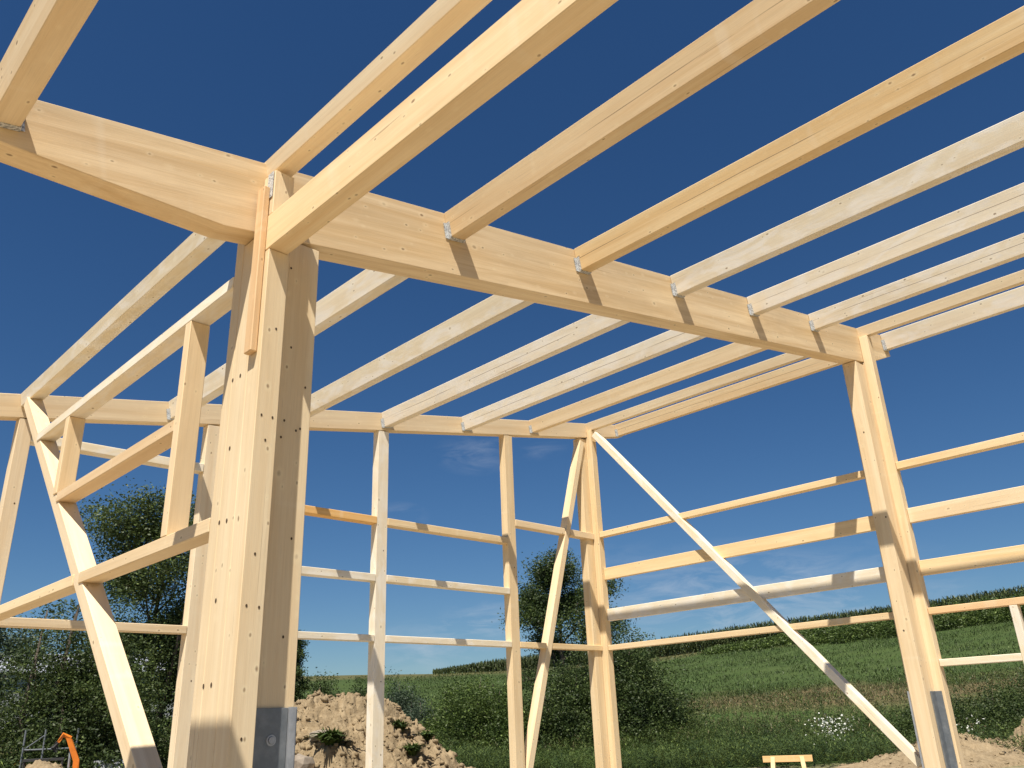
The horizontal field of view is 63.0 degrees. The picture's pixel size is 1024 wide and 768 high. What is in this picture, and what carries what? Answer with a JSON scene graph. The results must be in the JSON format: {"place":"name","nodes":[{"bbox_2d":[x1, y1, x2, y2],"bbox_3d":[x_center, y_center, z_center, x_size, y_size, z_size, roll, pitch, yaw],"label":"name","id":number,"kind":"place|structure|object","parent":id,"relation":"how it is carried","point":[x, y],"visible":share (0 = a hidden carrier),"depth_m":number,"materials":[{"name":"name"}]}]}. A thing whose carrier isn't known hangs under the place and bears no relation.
{"place":"outdoors","nodes":[
{"label":"outdoors","id":0,"kind":"place"},
{"bbox_2d":[0,616,1023,767],"bbox_3d":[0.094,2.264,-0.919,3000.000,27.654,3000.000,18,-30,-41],"label":"ground","id":1,"kind":"structure","parent":0,"point":[342,684],"depth_m":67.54,"materials":[{"name":"green plant"}]},
{"bbox_2d":[0,613,60,761],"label":"tree","id":2,"kind":"object","parent":1,"relation":"on","point":[7,642],"visible":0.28,"depth_m":27.10,"materials":[{"name":"green plant"}]},
{"bbox_2d":[25,759,62,767],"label":"soil heap","id":3,"kind":"object","parent":1,"relation":"on","point":[39,763],"visible":1,"depth_m":17.08,"materials":[{"name":"beige soil"}]},
{"bbox_2d":[19,728,79,767],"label":"scaffold frame","id":4,"kind":"object","parent":1,"relation":"on","point":[26,749],"visible":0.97,"depth_m":20.74,"materials":[{"name":"grey metal"}]},
{"bbox_2d":[22,732,79,767],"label":"mini excavator","id":5,"kind":"object","parent":1,"relation":"on","point":[72,751],"visible":0.95,"depth_m":20.12,"materials":[{"name":"orange metal"}]},
{"bbox_2d":[0,741,163,767],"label":"scrub","id":6,"kind":"object","parent":1,"relation":"on","point":[7,766],"visible":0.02,"depth_m":20.67,"materials":[{"name":"green plant"}]},
{"bbox_2d":[0,654,173,729],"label":"bush","id":7,"kind":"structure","parent":1,"relation":"on","point":[45,684],"depth_m":60.95,"materials":[{"name":"green plant"}]},
{"bbox_2d":[0,578,174,767],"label":"tree","id":8,"kind":"object","parent":1,"relation":"on","point":[64,688],"visible":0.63,"depth_m":22.39,"materials":[{"name":"green plant"}]},
{"bbox_2d":[93,759,124,767],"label":"wrapped stack","id":9,"kind":"object","parent":1,"relation":"on","point":[104,765],"visible":0.25,"depth_m":21.33,"materials":[{"name":"white plastic"}]},
{"bbox_2d":[52,476,195,757],"bbox_3d":[-12.204,8.249,27.569,6.508,10.187,6.431,-9,-23,16],"label":"tree","id":10,"kind":"object","parent":1,"relation":"on","point":[144,531],"visible":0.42,"depth_m":27.20,"materials":[{"name":"green plant"}]},
{"bbox_2d":[151,718,171,767],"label":"bush","id":11,"kind":"object","parent":1,"relation":"on","point":[163,759],"visible":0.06,"depth_m":25.15,"materials":[{"name":"green plant"}]},
{"bbox_2d":[294,630,313,701],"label":"poplar tree","id":12,"kind":"object","parent":1,"relation":"on","point":[301,647],"visible":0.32,"depth_m":56.77,"materials":[{"name":"green plant"}]},
{"bbox_2d":[297,667,346,699],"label":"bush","id":13,"kind":"object","parent":1,"relation":"on","point":[321,688],"visible":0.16,"depth_m":51.39,"materials":[{"name":"green plant"}]},
{"bbox_2d":[343,677,395,696],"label":"young tree","id":14,"kind":"object","parent":1,"relation":"on","point":[362,693],"visible":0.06,"depth_m":53.22,"materials":[{"name":"green plant"}]},
{"bbox_2d":[294,689,473,767],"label":"soil heap","id":15,"kind":"object","parent":1,"relation":"on","point":[320,710],"visible":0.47,"depth_m":12.45,"materials":[{"name":"beige soil"}]},
{"bbox_2d":[294,753,314,767],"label":"stone","id":16,"kind":"object","parent":15,"relation":"on","point":[301,761],"visible":0.81,"depth_m":11.21,"materials":[{"name":"beige stone"}]},
{"bbox_2d":[309,730,325,741],"bbox_3d":[-2.762,5.042,11.992,0.322,0.126,0.245,-3,-9,-19],"label":"stone","id":17,"kind":"object","parent":15,"relation":"on","point":[313,736],"visible":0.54,"depth_m":11.88,"materials":[{"name":"grey stone"}]},
{"bbox_2d":[308,727,361,745],"bbox_3d":[-2.620,5.031,11.920,0.870,0.272,0.897,18,-30,-41],"label":"weed tuft","id":18,"kind":"object","parent":15,"relation":"on","point":[329,737],"visible":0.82,"depth_m":11.79,"materials":[{"name":"green plant"}]},
{"bbox_2d":[390,718,414,731],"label":"weed tuft","id":19,"kind":"object","parent":15,"relation":"on","point":[403,725],"visible":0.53,"depth_m":12.78,"materials":[{"name":"green plant"}]},
{"bbox_2d":[399,742,433,755],"bbox_3d":[-1.493,5.414,12.414,0.688,0.193,0.684,18,-30,-41],"label":"weed tuft","id":20,"kind":"object","parent":15,"relation":"on","point":[412,749],"visible":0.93,"depth_m":12.31,"materials":[{"name":"green plant"}]},
{"bbox_2d":[419,729,443,740],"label":"weed tuft","id":21,"kind":"object","parent":15,"relation":"on","point":[427,735],"visible":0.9,"depth_m":12.96,"materials":[{"name":"green plant"}]},
{"bbox_2d":[385,667,430,717],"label":"young tree","id":22,"kind":"object","parent":1,"relation":"on","point":[401,698],"visible":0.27,"depth_m":48.09,"materials":[{"name":"green plant"}]},
{"bbox_2d":[399,694,436,725],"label":"bush","id":23,"kind":"object","parent":1,"relation":"on","point":[413,715],"visible":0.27,"depth_m":43.12,"materials":[{"name":"green plant"}]},
{"bbox_2d":[418,666,467,743],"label":"bush","id":24,"kind":"object","parent":1,"relation":"on","point":[433,723],"visible":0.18,"depth_m":40.73,"materials":[{"name":"green plant"}]},
{"bbox_2d":[426,661,544,749],"bbox_3d":[-0.981,14.771,38.356,5.709,4.157,6.128,-11,-24,21],"label":"bush","id":25,"kind":"object","parent":1,"relation":"on","point":[489,719],"visible":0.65,"depth_m":37.04,"materials":[{"name":"green plant"}]},
{"bbox_2d":[497,543,639,701],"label":"tree","id":26,"kind":"object","parent":1,"relation":"on","point":[533,603],"visible":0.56,"depth_m":44.98,"materials":[{"name":"green plant"}]},
{"bbox_2d":[522,638,622,749],"bbox_3d":[2.217,14.497,39.044,6.525,5.108,5.775,18,-30,-41],"label":"bush","id":27,"kind":"object","parent":1,"relation":"on","point":[551,722],"visible":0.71,"depth_m":37.51,"materials":[{"name":"green plant"}]},
{"bbox_2d":[549,607,714,746],"bbox_3d":[5.820,13.916,39.866,9.003,6.543,6.525,18,-30,-41],"label":"bush","id":28,"kind":"object","parent":1,"relation":"on","point":[642,702],"visible":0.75,"depth_m":38.23,"materials":[{"name":"green plant"}]},
{"bbox_2d":[422,662,1023,755],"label":"tall grass","id":29,"kind":"structure","parent":1,"relation":"on","point":[783,707],"depth_m":47.78,"materials":[{"name":"green plant"}]},
{"bbox_2d":[426,700,1023,767],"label":"weeds","id":30,"kind":"object","parent":1,"relation":"on","point":[682,757],"visible":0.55,"depth_m":28.23,"materials":[{"name":"green plant"}]},
{"bbox_2d":[432,584,1023,674],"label":"maize crop","id":31,"kind":"object","parent":1,"relation":"on","point":[666,650],"visible":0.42,"depth_m":101.66,"materials":[{"name":"green plant"}]},
{"bbox_2d":[762,755,812,767],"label":"sawhorse","id":32,"kind":"object","parent":1,"relation":"on","point":[803,759],"visible":1,"depth_m":17.11,"materials":[{"name":"brown wood"}]},
{"bbox_2d":[774,705,883,745],"bbox_3d":[11.975,13.201,31.683,4.187,2.176,4.069,18,-30,-41],"label":"flower clump","id":33,"kind":"object","parent":1,"relation":"on","point":[835,724],"visible":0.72,"depth_m":31.36,"materials":[{"name":"grey plant"}]},
{"bbox_2d":[701,588,1023,654],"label":"hedge","id":34,"kind":"object","parent":1,"relation":"on","point":[858,631],"visible":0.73,"depth_m":86.55,"materials":[{"name":"green plant"}]},
{"bbox_2d":[870,701,974,745],"bbox_3d":[15.707,13.167,32.350,4.286,1.914,3.772,18,-30,-41],"label":"bush","id":35,"kind":"object","parent":1,"relation":"on","point":[906,724],"visible":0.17,"depth_m":31.67,"materials":[{"name":"green plant"}]},
{"bbox_2d":[836,733,1023,767],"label":"soil heap","id":36,"kind":"object","parent":1,"relation":"on","point":[977,752],"visible":0.59,"depth_m":22.59,"materials":[{"name":"beige soil"}]},
{"bbox_2d":[955,711,1007,742],"bbox_3d":[15.025,11.427,27.105,3.629,1.718,3.623,18,-30,-41],"label":"flower clump","id":37,"kind":"object","parent":1,"relation":"on","point":[972,726],"visible":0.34,"depth_m":27.16,"materials":[{"name":"grey plant"}]},
{"bbox_2d":[950,677,1023,732],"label":"bush","id":38,"kind":"object","parent":1,"relation":"on","point":[1000,712],"visible":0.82,"depth_m":32.88,"materials":[{"name":"green plant"}]},
{"bbox_2d":[973,662,1023,702],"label":"bush","id":39,"kind":"object","parent":1,"relation":"on","point":[1020,678],"visible":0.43,"depth_m":35.12,"materials":[{"name":"green plant"}]},
{"bbox_2d":[1009,718,1023,747],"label":"soil heap","id":40,"kind":"object","parent":1,"relation":"on","point":[1019,729],"visible":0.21,"depth_m":25.73,"materials":[{"name":"beige soil"}]},
{"bbox_2d":[0,0,1023,675],"label":"sky","id":41,"kind":"structure","parent":0,"point":[241,78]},
{"bbox_2d":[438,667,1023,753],"bbox_3d":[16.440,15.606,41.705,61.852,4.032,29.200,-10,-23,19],"label":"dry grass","id":42,"kind":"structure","parent":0,"point":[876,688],"depth_m":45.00,"materials":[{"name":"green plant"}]},
{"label":"concrete slab","id":43,"kind":"structure","parent":0,"visible":0},
{"bbox_2d":[0,0,1023,767],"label":"timber frame","id":44,"kind":"object","parent":43,"relation":"on","point":[280,222],"visible":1,"depth_m":5.43,"materials":[{"name":"brown wood"}]}
]}

